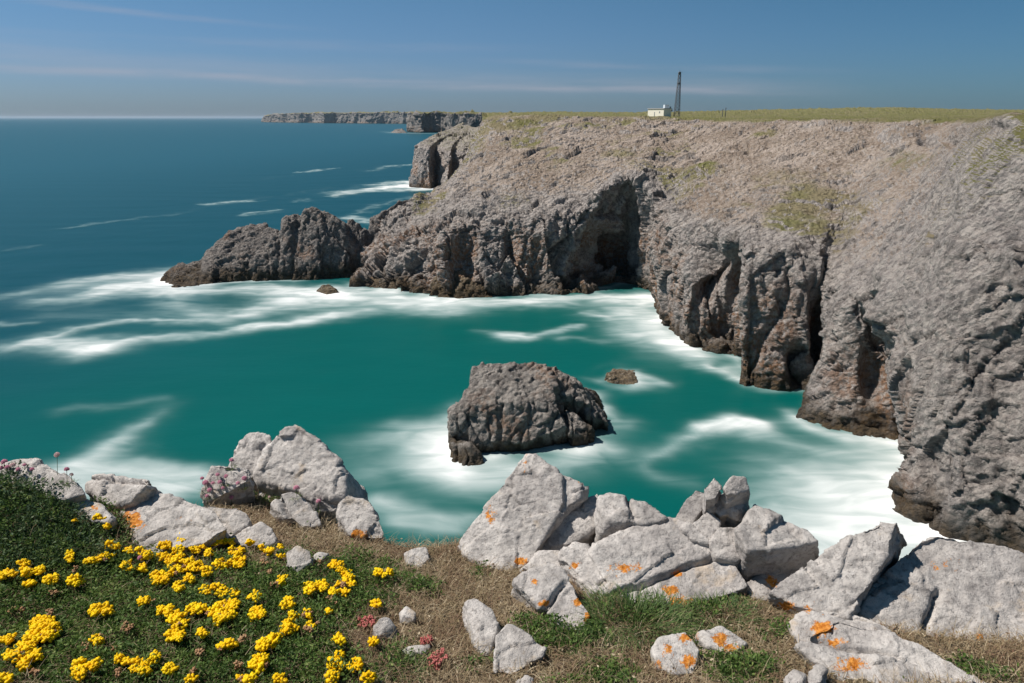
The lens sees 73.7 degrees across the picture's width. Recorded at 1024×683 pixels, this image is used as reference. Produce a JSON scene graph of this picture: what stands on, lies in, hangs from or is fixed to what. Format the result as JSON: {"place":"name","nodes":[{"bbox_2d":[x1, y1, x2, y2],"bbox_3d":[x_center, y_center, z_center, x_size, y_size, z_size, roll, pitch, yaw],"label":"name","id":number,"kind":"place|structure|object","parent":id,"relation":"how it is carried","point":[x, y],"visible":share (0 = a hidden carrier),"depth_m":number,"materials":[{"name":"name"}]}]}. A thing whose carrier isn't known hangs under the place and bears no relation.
{"place":"outdoors","nodes":[
{"label":"outdoors","id":0,"kind":"place"},
{"bbox_2d":[160,195,428,287],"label":"rocky promontory","id":1,"kind":"structure","parent":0,"point":[312,243],"depth_m":160.30,"materials":[{"name":"stone"}]},
{"bbox_2d":[261,111,420,123],"bbox_3d":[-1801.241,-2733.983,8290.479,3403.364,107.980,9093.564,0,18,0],"label":"cliff coast","id":2,"kind":"structure","parent":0,"point":[388,117],"depth_m":4583.07},
{"bbox_2d":[409,122,478,188],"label":"rocky headland","id":3,"kind":"structure","parent":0,"point":[438,158],"depth_m":372.81,"materials":[{"name":"stone"}]},
{"bbox_2d":[0,118,966,560],"bbox_3d":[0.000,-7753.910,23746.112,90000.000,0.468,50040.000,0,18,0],"label":"sea","id":4,"kind":"structure","parent":0,"point":[118,356],"depth_m":108.32,"materials":[{"name":"liquid"}]},
{"bbox_2d":[316,284,339,293],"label":"sea rock","id":5,"kind":"object","parent":4,"relation":"in","point":[327,289],"visible":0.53,"depth_m":146.57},
{"bbox_2d":[370,277,397,288],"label":"sea rock","id":6,"kind":"object","parent":4,"relation":"in","point":[391,285],"visible":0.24,"depth_m":151.38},
{"bbox_2d":[429,269,492,298],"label":"sea rock","id":7,"kind":"object","parent":4,"relation":"in","point":[463,286],"visible":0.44,"depth_m":144.13,"materials":[{"name":"stone"}]},
{"bbox_2d":[447,362,608,465],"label":"sea stack","id":8,"kind":"object","parent":4,"relation":"in","point":[511,407],"visible":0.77,"depth_m":77.73,"materials":[{"name":"stone"}]},
{"bbox_2d":[604,368,637,384],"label":"sea rock","id":9,"kind":"object","parent":4,"relation":"in","point":[620,376],"visible":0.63,"depth_m":97.52,"materials":[{"name":"stone"}]},
{"bbox_2d":[807,419,898,439],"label":"sea rock","id":10,"kind":"object","parent":4,"relation":"in","point":[863,430],"visible":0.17,"depth_m":81.38,"materials":[{"name":"stone"}]},
{"bbox_2d":[406,109,564,132],"bbox_3d":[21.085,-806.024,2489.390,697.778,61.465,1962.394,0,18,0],"label":"distant headland","id":11,"kind":"structure","parent":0,"point":[424,122],"depth_m":1724.25,"materials":[{"name":"stone"}]},
{"bbox_2d":[0,474,1023,682],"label":"turf ground","id":12,"kind":"structure","parent":0,"point":[575,650],"depth_m":2.35,"materials":[{"name":"brown plant"}]},
{"bbox_2d":[0,672,13,682],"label":"yellow flower","id":13,"kind":"object","parent":12,"relation":"on","point":[5,677],"visible":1,"depth_m":2.03,"materials":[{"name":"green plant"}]},
{"bbox_2d":[0,632,16,647],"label":"yellow flower","id":14,"kind":"object","parent":12,"relation":"on","point":[8,639],"visible":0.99,"depth_m":2.21,"materials":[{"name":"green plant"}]},
{"bbox_2d":[1,648,21,663],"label":"yellow flower","id":15,"kind":"object","parent":12,"relation":"on","point":[9,654],"visible":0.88,"depth_m":2.12,"materials":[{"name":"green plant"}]},
{"bbox_2d":[16,659,31,672],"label":"yellow flower","id":16,"kind":"object","parent":12,"relation":"on","point":[21,665],"visible":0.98,"depth_m":2.08,"materials":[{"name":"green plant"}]},
{"bbox_2d":[13,639,37,654],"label":"yellow flower","id":17,"kind":"object","parent":12,"relation":"on","point":[26,645],"visible":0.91,"depth_m":2.16,"materials":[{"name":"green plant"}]},
{"bbox_2d":[19,566,34,578],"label":"yellow flower","id":18,"kind":"object","parent":12,"relation":"on","point":[24,572],"visible":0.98,"depth_m":2.52,"materials":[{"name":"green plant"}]},
{"bbox_2d":[19,647,44,665],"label":"yellow flower","id":19,"kind":"object","parent":12,"relation":"on","point":[34,655],"visible":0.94,"depth_m":2.12,"materials":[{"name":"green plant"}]},
{"bbox_2d":[22,627,56,643],"bbox_3d":[-1.545,0.978,2.228,0.128,0.081,0.073,11,21,30],"label":"yellow flower","id":20,"kind":"object","parent":12,"relation":"on","point":[38,635],"visible":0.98,"depth_m":2.21,"materials":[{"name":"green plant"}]},
{"bbox_2d":[0,458,86,504],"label":"rock","id":21,"kind":"object","parent":12,"relation":"on","point":[74,493],"visible":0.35,"depth_m":2.91,"materials":[{"name":"stone"}]},
{"bbox_2d":[29,614,59,631],"bbox_3d":[-1.570,0.962,2.290,0.134,0.083,0.082,17,24,41],"label":"yellow flower","id":22,"kind":"object","parent":12,"relation":"on","point":[38,620],"visible":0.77,"depth_m":2.28,"materials":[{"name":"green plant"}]},
{"bbox_2d":[42,572,59,586],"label":"yellow flower","id":23,"kind":"object","parent":12,"relation":"on","point":[48,579],"visible":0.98,"depth_m":2.50,"materials":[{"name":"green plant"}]},
{"bbox_2d":[0,459,133,576],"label":"green cushion","id":24,"kind":"object","parent":12,"relation":"on","point":[32,524],"visible":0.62,"depth_m":2.72,"materials":[{"name":"green plant"}]},
{"bbox_2d":[65,573,85,586],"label":"yellow flower","id":25,"kind":"object","parent":12,"relation":"on","point":[76,580],"visible":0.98,"depth_m":2.50,"materials":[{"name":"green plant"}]},
{"bbox_2d":[70,656,87,682],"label":"yellow flower","id":26,"kind":"object","parent":12,"relation":"on","point":[80,662],"visible":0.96,"depth_m":2.06,"materials":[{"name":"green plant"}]},
{"bbox_2d":[68,499,117,530],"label":"rock","id":27,"kind":"object","parent":12,"relation":"on","point":[95,508],"visible":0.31,"depth_m":2.84,"materials":[{"name":"stone"}]},
{"bbox_2d":[85,656,103,672],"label":"yellow flower","id":28,"kind":"object","parent":12,"relation":"on","point":[94,665],"visible":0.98,"depth_m":2.08,"materials":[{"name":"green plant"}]},
{"bbox_2d":[88,633,106,649],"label":"yellow flower","id":29,"kind":"object","parent":12,"relation":"on","point":[98,640],"visible":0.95,"depth_m":2.19,"materials":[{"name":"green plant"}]},
{"bbox_2d":[87,601,115,618],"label":"yellow flower","id":30,"kind":"object","parent":12,"relation":"on","point":[95,610],"visible":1,"depth_m":2.34,"materials":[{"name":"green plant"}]},
{"bbox_2d":[85,473,162,510],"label":"rock","id":31,"kind":"object","parent":12,"relation":"on","point":[124,492],"visible":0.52,"depth_m":2.97,"materials":[{"name":"stone"}]},
{"bbox_2d":[128,656,153,677],"bbox_3d":[-1.126,1.003,2.081,0.068,0.078,0.097,-16,24,-40],"label":"yellow flower","id":32,"kind":"object","parent":12,"relation":"on","point":[146,670],"visible":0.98,"depth_m":2.06,"materials":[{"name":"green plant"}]},
{"bbox_2d":[149,569,170,586],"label":"yellow flower","id":33,"kind":"object","parent":12,"relation":"on","point":[161,576],"visible":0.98,"depth_m":2.54,"materials":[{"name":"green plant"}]},
{"bbox_2d":[156,603,174,617],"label":"yellow flower","id":34,"kind":"object","parent":12,"relation":"on","point":[167,610],"visible":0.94,"depth_m":2.33,"materials":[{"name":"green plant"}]},
{"bbox_2d":[161,661,179,675],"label":"yellow flower","id":35,"kind":"object","parent":12,"relation":"on","point":[170,668],"visible":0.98,"depth_m":2.05,"materials":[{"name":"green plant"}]},
{"bbox_2d":[163,627,186,642],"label":"yellow flower","id":36,"kind":"object","parent":12,"relation":"on","point":[175,634],"visible":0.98,"depth_m":2.20,"materials":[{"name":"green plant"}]},
{"bbox_2d":[167,564,183,577],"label":"yellow flower","id":37,"kind":"object","parent":12,"relation":"on","point":[172,571],"visible":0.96,"depth_m":2.61,"materials":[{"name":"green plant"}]},
{"bbox_2d":[165,608,189,629],"bbox_3d":[-1.119,0.948,2.291,0.120,0.083,0.073,16,24,41],"label":"yellow flower","id":38,"kind":"object","parent":12,"relation":"on","point":[175,619],"visible":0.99,"depth_m":2.27,"materials":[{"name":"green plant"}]},
{"bbox_2d":[118,493,251,554],"bbox_3d":[-1.471,0.867,2.978,0.638,0.385,0.392,0,18,0],"label":"rock","id":39,"kind":"object","parent":12,"relation":"on","point":[156,518],"visible":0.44,"depth_m":2.88,"materials":[{"name":"stone"}]},
{"bbox_2d":[179,555,203,572],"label":"yellow flower","id":40,"kind":"object","parent":12,"relation":"on","point":[190,564],"visible":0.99,"depth_m":2.66,"materials":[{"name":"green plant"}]},
{"bbox_2d":[184,602,207,615],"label":"yellow flower","id":41,"kind":"object","parent":12,"relation":"on","point":[193,608],"visible":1,"depth_m":2.34,"materials":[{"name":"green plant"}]},
{"bbox_2d":[211,557,231,569],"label":"yellow flower","id":42,"kind":"object","parent":12,"relation":"on","point":[219,563],"visible":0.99,"depth_m":2.67,"materials":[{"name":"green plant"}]},
{"bbox_2d":[211,599,238,622],"bbox_3d":[-0.983,0.937,2.346,0.085,0.085,0.138,-11,21,-31],"label":"yellow flower","id":43,"kind":"object","parent":12,"relation":"on","point":[224,606],"visible":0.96,"depth_m":2.33,"materials":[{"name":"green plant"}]},
{"bbox_2d":[215,637,238,652],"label":"yellow flower","id":44,"kind":"object","parent":12,"relation":"on","point":[230,643],"visible":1,"depth_m":2.16,"materials":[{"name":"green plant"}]},
{"bbox_2d":[200,466,254,507],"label":"rock","id":45,"kind":"object","parent":12,"relation":"on","point":[218,493],"visible":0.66,"depth_m":3.28,"materials":[{"name":"stone"}]},
{"bbox_2d":[227,553,246,568],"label":"yellow flower","id":46,"kind":"object","parent":12,"relation":"on","point":[236,564],"visible":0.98,"depth_m":2.71,"materials":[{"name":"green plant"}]},
{"bbox_2d":[235,672,258,682],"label":"yellow flower","id":47,"kind":"object","parent":12,"relation":"on","point":[248,678],"visible":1,"depth_m":2.02,"materials":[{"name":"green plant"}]},
{"bbox_2d":[228,432,271,496],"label":"rock","id":48,"kind":"object","parent":12,"relation":"on","point":[248,450],"visible":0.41,"depth_m":3.54,"materials":[{"name":"stone"}]},
{"bbox_2d":[231,521,278,550],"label":"rock","id":49,"kind":"object","parent":12,"relation":"on","point":[261,531],"visible":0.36,"depth_m":2.92,"materials":[{"name":"stone"}]},
{"bbox_2d":[247,604,266,622],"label":"yellow flower","id":50,"kind":"object","parent":12,"relation":"on","point":[259,612],"visible":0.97,"depth_m":2.33,"materials":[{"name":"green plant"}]},
{"bbox_2d":[247,652,270,673],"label":"yellow flower","id":51,"kind":"object","parent":12,"relation":"on","point":[258,663],"visible":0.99,"depth_m":2.09,"materials":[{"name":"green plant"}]},
{"bbox_2d":[254,636,270,652],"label":"yellow flower","id":52,"kind":"object","parent":12,"relation":"on","point":[262,644],"visible":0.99,"depth_m":2.17,"materials":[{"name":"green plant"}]},
{"bbox_2d":[266,632,281,648],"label":"yellow flower","id":53,"kind":"object","parent":12,"relation":"on","point":[274,642],"visible":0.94,"depth_m":2.19,"materials":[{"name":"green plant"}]},
{"bbox_2d":[278,595,296,609],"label":"yellow flower","id":54,"kind":"object","parent":12,"relation":"on","point":[288,601],"visible":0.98,"depth_m":2.39,"materials":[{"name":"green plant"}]},
{"bbox_2d":[279,617,300,638],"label":"yellow flower","id":55,"kind":"object","parent":12,"relation":"on","point":[290,626],"visible":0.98,"depth_m":2.26,"materials":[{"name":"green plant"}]},
{"bbox_2d":[270,492,322,530],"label":"rock","id":56,"kind":"object","parent":12,"relation":"on","point":[284,508],"visible":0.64,"depth_m":3.15,"materials":[{"name":"stone"}]},
{"bbox_2d":[286,545,313,575],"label":"rock","id":57,"kind":"object","parent":12,"relation":"on","point":[300,556],"visible":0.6,"depth_m":2.73,"materials":[{"name":"stone"}]},
{"bbox_2d":[302,581,315,596],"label":"yellow flower","id":58,"kind":"object","parent":12,"relation":"on","point":[308,588],"visible":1,"depth_m":2.50,"materials":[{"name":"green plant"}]},
{"bbox_2d":[253,425,368,505],"bbox_3d":[-1.053,0.750,3.542,0.692,0.653,0.388,8,20,23],"label":"rock","id":59,"kind":"object","parent":12,"relation":"on","point":[289,458],"visible":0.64,"depth_m":3.40,"materials":[{"name":"stone"}]},
{"bbox_2d":[299,487,337,530],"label":"rock","id":60,"kind":"object","parent":12,"relation":"on","point":[328,510],"visible":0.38,"depth_m":3.31,"materials":[{"name":"stone"}]},
{"bbox_2d":[324,668,339,682],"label":"yellow flower","id":61,"kind":"object","parent":12,"relation":"on","point":[332,678],"visible":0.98,"depth_m":2.05,"materials":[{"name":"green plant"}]},
{"bbox_2d":[326,655,344,670],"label":"yellow flower","id":62,"kind":"object","parent":12,"relation":"on","point":[328,664],"visible":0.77,"depth_m":2.10,"materials":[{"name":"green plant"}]},
{"bbox_2d":[327,559,344,571],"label":"yellow flower","id":63,"kind":"object","parent":12,"relation":"on","point":[333,563],"visible":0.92,"depth_m":2.70,"materials":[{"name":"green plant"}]},
{"bbox_2d":[330,631,346,645],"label":"yellow flower","id":64,"kind":"object","parent":12,"relation":"on","point":[338,638],"visible":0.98,"depth_m":2.21,"materials":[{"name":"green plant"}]},
{"bbox_2d":[346,656,363,672],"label":"yellow flower","id":65,"kind":"object","parent":12,"relation":"on","point":[359,663],"visible":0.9,"depth_m":2.10,"materials":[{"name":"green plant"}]},
{"bbox_2d":[336,495,383,541],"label":"rock","id":66,"kind":"object","parent":12,"relation":"on","point":[355,517],"visible":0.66,"depth_m":3.04,"materials":[{"name":"stone"}]},
{"bbox_2d":[357,614,375,628],"bbox_3d":[-0.502,0.978,2.369,0.067,0.055,0.072,0,18,0],"label":"stonecrop","id":67,"kind":"object","parent":12,"relation":"on","point":[368,619],"visible":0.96,"depth_m":2.36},
{"bbox_2d":[359,670,376,682],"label":"yellow flower","id":68,"kind":"object","parent":12,"relation":"on","point":[368,676],"visible":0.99,"depth_m":2.05,"materials":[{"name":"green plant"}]},
{"bbox_2d":[372,617,397,641],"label":"rock","id":69,"kind":"object","parent":12,"relation":"on","point":[383,625],"visible":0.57,"depth_m":2.30,"materials":[{"name":"stone"}]},
{"bbox_2d":[351,636,439,682],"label":"grass tuft","id":70,"kind":"object","parent":12,"relation":"on","point":[372,653],"visible":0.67,"depth_m":2.18,"materials":[{"name":"plant"}]},
{"bbox_2d":[399,606,415,624],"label":"rock","id":71,"kind":"object","parent":12,"relation":"on","point":[405,613],"visible":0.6,"depth_m":2.38,"materials":[{"name":"stone"}]},
{"bbox_2d":[404,547,429,567],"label":"rock","id":72,"kind":"object","parent":12,"relation":"on","point":[417,552],"visible":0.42,"depth_m":2.82,"materials":[{"name":"stone"}]},
{"bbox_2d":[403,644,430,659],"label":"rock","id":73,"kind":"object","parent":12,"relation":"on","point":[421,648],"visible":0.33,"depth_m":2.23,"materials":[{"name":"stone"}]},
{"bbox_2d":[427,647,447,670],"bbox_3d":[-0.237,1.025,2.187,0.067,0.055,0.082,0,18,0],"label":"stonecrop","id":74,"kind":"object","parent":12,"relation":"on","point":[434,657],"visible":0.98,"depth_m":2.18,"materials":[{"name":"plant"}]},
{"bbox_2d":[462,598,500,655],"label":"rock","id":75,"kind":"object","parent":12,"relation":"on","point":[480,620],"visible":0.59,"depth_m":2.32,"materials":[{"name":"stone"}]},
{"bbox_2d":[0,475,1021,682],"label":"green turf","id":76,"kind":"structure","parent":12,"relation":"on","point":[272,621],"depth_m":2.36,"materials":[{"name":"plant"}]},
{"bbox_2d":[493,624,546,674],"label":"rock","id":77,"kind":"object","parent":12,"relation":"on","point":[514,643],"visible":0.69,"depth_m":2.20,"materials":[{"name":"stone"}]},
{"bbox_2d":[457,453,588,570],"bbox_3d":[0.029,0.861,3.055,0.614,0.694,0.448,-15,24,-39],"label":"rock","id":78,"kind":"object","parent":12,"relation":"on","point":[532,503],"visible":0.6,"depth_m":2.91,"materials":[{"name":"stone"}]},
{"bbox_2d":[542,494,597,550],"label":"rock","id":79,"kind":"object","parent":78,"relation":"on","point":[577,525],"visible":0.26,"depth_m":2.91,"materials":[{"name":"stone"}]},
{"bbox_2d":[520,550,569,580],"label":"rock","id":80,"kind":"object","parent":12,"relation":"on","point":[539,557],"visible":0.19,"depth_m":2.77,"materials":[{"name":"stone"}]},
{"bbox_2d":[511,562,590,631],"bbox_3d":[0.150,1.000,2.538,0.242,0.298,0.369,-9,20,-25],"label":"rock","id":81,"kind":"object","parent":12,"relation":"on","point":[543,587],"visible":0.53,"depth_m":2.49,"materials":[{"name":"stone"}]},
{"bbox_2d":[535,620,602,658],"bbox_3d":[0.188,1.006,2.314,0.271,0.053,0.217,0,18,0],"label":"grass tuft","id":82,"kind":"object","parent":12,"relation":"on","point":[564,638],"visible":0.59,"depth_m":2.31,"materials":[{"name":"plant"}]},
{"bbox_2d":[565,578,711,662],"bbox_3d":[0.450,0.964,2.417,0.538,0.117,0.454,0,18,0],"label":"grass tuft","id":83,"kind":"object","parent":12,"relation":"on","point":[659,599],"visible":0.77,"depth_m":2.43,"materials":[{"name":"plant"}]},
{"bbox_2d":[557,517,749,604],"bbox_3d":[0.570,0.959,2.762,0.779,0.455,0.476,0,18,0],"label":"rock","id":84,"kind":"object","parent":12,"relation":"on","point":[667,554],"visible":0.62,"depth_m":2.64,"materials":[{"name":"stone"}]},
{"bbox_2d":[593,492,667,542],"bbox_3d":[0.498,0.806,2.899,0.310,0.360,0.244,4,19,11],"label":"rock","id":85,"kind":"object","parent":84,"relation":"on","point":[614,513],"visible":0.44,"depth_m":2.79,"materials":[{"name":"stone"}]},
{"bbox_2d":[676,491,703,522],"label":"rock","id":86,"kind":"object","parent":84,"relation":"on","point":[690,510],"visible":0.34,"depth_m":2.81,"materials":[{"name":"stone"}]},
{"bbox_2d":[679,512,720,546],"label":"rock","id":87,"kind":"object","parent":84,"relation":"on","point":[703,529],"visible":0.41,"depth_m":2.71,"materials":[{"name":"stone"}]},
{"bbox_2d":[702,478,721,514],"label":"rock","id":88,"kind":"object","parent":87,"relation":"on","point":[712,492],"visible":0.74,"depth_m":2.70,"materials":[{"name":"stone"}]},
{"bbox_2d":[715,498,727,527],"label":"rock","id":89,"kind":"object","parent":87,"relation":"on","point":[721,513],"visible":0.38,"depth_m":2.74,"materials":[{"name":"stone"}]},
{"bbox_2d":[709,527,740,568],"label":"rock","id":90,"kind":"object","parent":84,"relation":"on","point":[722,549],"visible":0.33,"depth_m":2.65,"materials":[{"name":"stone"}]},
{"bbox_2d":[725,502,749,527],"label":"rock","id":91,"kind":"object","parent":90,"relation":"on","point":[736,514],"visible":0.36,"depth_m":2.73,"materials":[{"name":"stone"}]},
{"bbox_2d":[720,475,749,510],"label":"rock","id":92,"kind":"object","parent":91,"relation":"on","point":[736,490],"visible":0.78,"depth_m":2.68,"materials":[{"name":"stone"}]},
{"bbox_2d":[650,632,699,677],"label":"rock","id":93,"kind":"object","parent":12,"relation":"on","point":[679,647],"visible":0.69,"depth_m":2.19,"materials":[{"name":"stone"}]},
{"bbox_2d":[672,589,765,633],"bbox_3d":[0.745,0.968,2.464,0.375,0.079,0.292,0,18,0],"label":"grass tuft","id":94,"kind":"object","parent":12,"relation":"on","point":[732,597],"visible":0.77,"depth_m":2.47,"materials":[{"name":"plant"}]},
{"bbox_2d":[695,626,747,654],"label":"rock","id":95,"kind":"object","parent":12,"relation":"on","point":[721,637],"visible":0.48,"depth_m":2.27,"materials":[{"name":"stone"}]},
{"bbox_2d":[714,648,785,682],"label":"grass tuft","id":96,"kind":"object","parent":12,"relation":"on","point":[750,659],"visible":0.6,"depth_m":2.15,"materials":[{"name":"plant"}]},
{"bbox_2d":[746,573,790,600],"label":"rock","id":97,"kind":"object","parent":12,"relation":"on","point":[764,585],"visible":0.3,"depth_m":2.59,"materials":[{"name":"stone"}]},
{"bbox_2d":[733,504,818,580],"bbox_3d":[1.039,0.852,2.701,0.382,0.409,0.288,0,18,0],"label":"rock","id":98,"kind":"object","parent":12,"relation":"on","point":[766,541],"visible":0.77,"depth_m":2.60,"materials":[{"name":"stone"}]},
{"bbox_2d":[783,669,806,682],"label":"rock","id":99,"kind":"object","parent":12,"relation":"on","point":[793,675],"visible":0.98,"depth_m":2.08,"materials":[{"name":"stone"}]},
{"bbox_2d":[807,664,827,682],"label":"rock","id":100,"kind":"object","parent":12,"relation":"on","point":[817,673],"visible":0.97,"depth_m":2.08,"materials":[{"name":"stone"}]},
{"bbox_2d":[767,522,906,619],"bbox_3d":[1.274,0.884,2.620,0.720,0.469,0.294,-14,23,-36],"label":"rock","id":101,"kind":"object","parent":12,"relation":"on","point":[843,575],"visible":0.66,"depth_m":2.46,"materials":[{"name":"stone"}]},
{"bbox_2d":[793,622,985,682],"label":"rock","id":102,"kind":"object","parent":12,"relation":"on","point":[888,653],"visible":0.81,"depth_m":2.19,"materials":[{"name":"stone"}]},
{"bbox_2d":[787,610,890,642],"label":"rock","id":103,"kind":"object","parent":102,"relation":"on","point":[805,625],"visible":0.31,"depth_m":2.33,"materials":[{"name":"stone"}]},
{"bbox_2d":[857,537,1023,641],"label":"rock","id":104,"kind":"object","parent":12,"relation":"on","point":[942,582],"visible":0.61,"depth_m":2.48,"materials":[{"name":"stone"}]},
{"bbox_2d":[0,0,1023,117],"label":"sky","id":105,"kind":"structure","parent":0,"point":[59,58],"materials":[{"name":"blue"}]},
{"bbox_2d":[349,107,1023,552],"bbox_3d":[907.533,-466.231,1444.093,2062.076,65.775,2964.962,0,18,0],"label":"sea cliff","id":106,"kind":"structure","parent":0,"point":[849,267],"depth_m":103.75,"materials":[{"name":"stone"}]},
{"bbox_2d":[647,108,671,116],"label":"lookout building","id":107,"kind":"structure","parent":106,"relation":"on","point":[659,111],"depth_m":285.63,"materials":[{"name":"paint"}]},
{"bbox_2d":[673,71,680,116],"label":"lattice mast","id":108,"kind":"object","parent":106,"relation":"on","point":[677,98],"visible":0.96,"depth_m":284.78,"materials":[{"name":"metal"}]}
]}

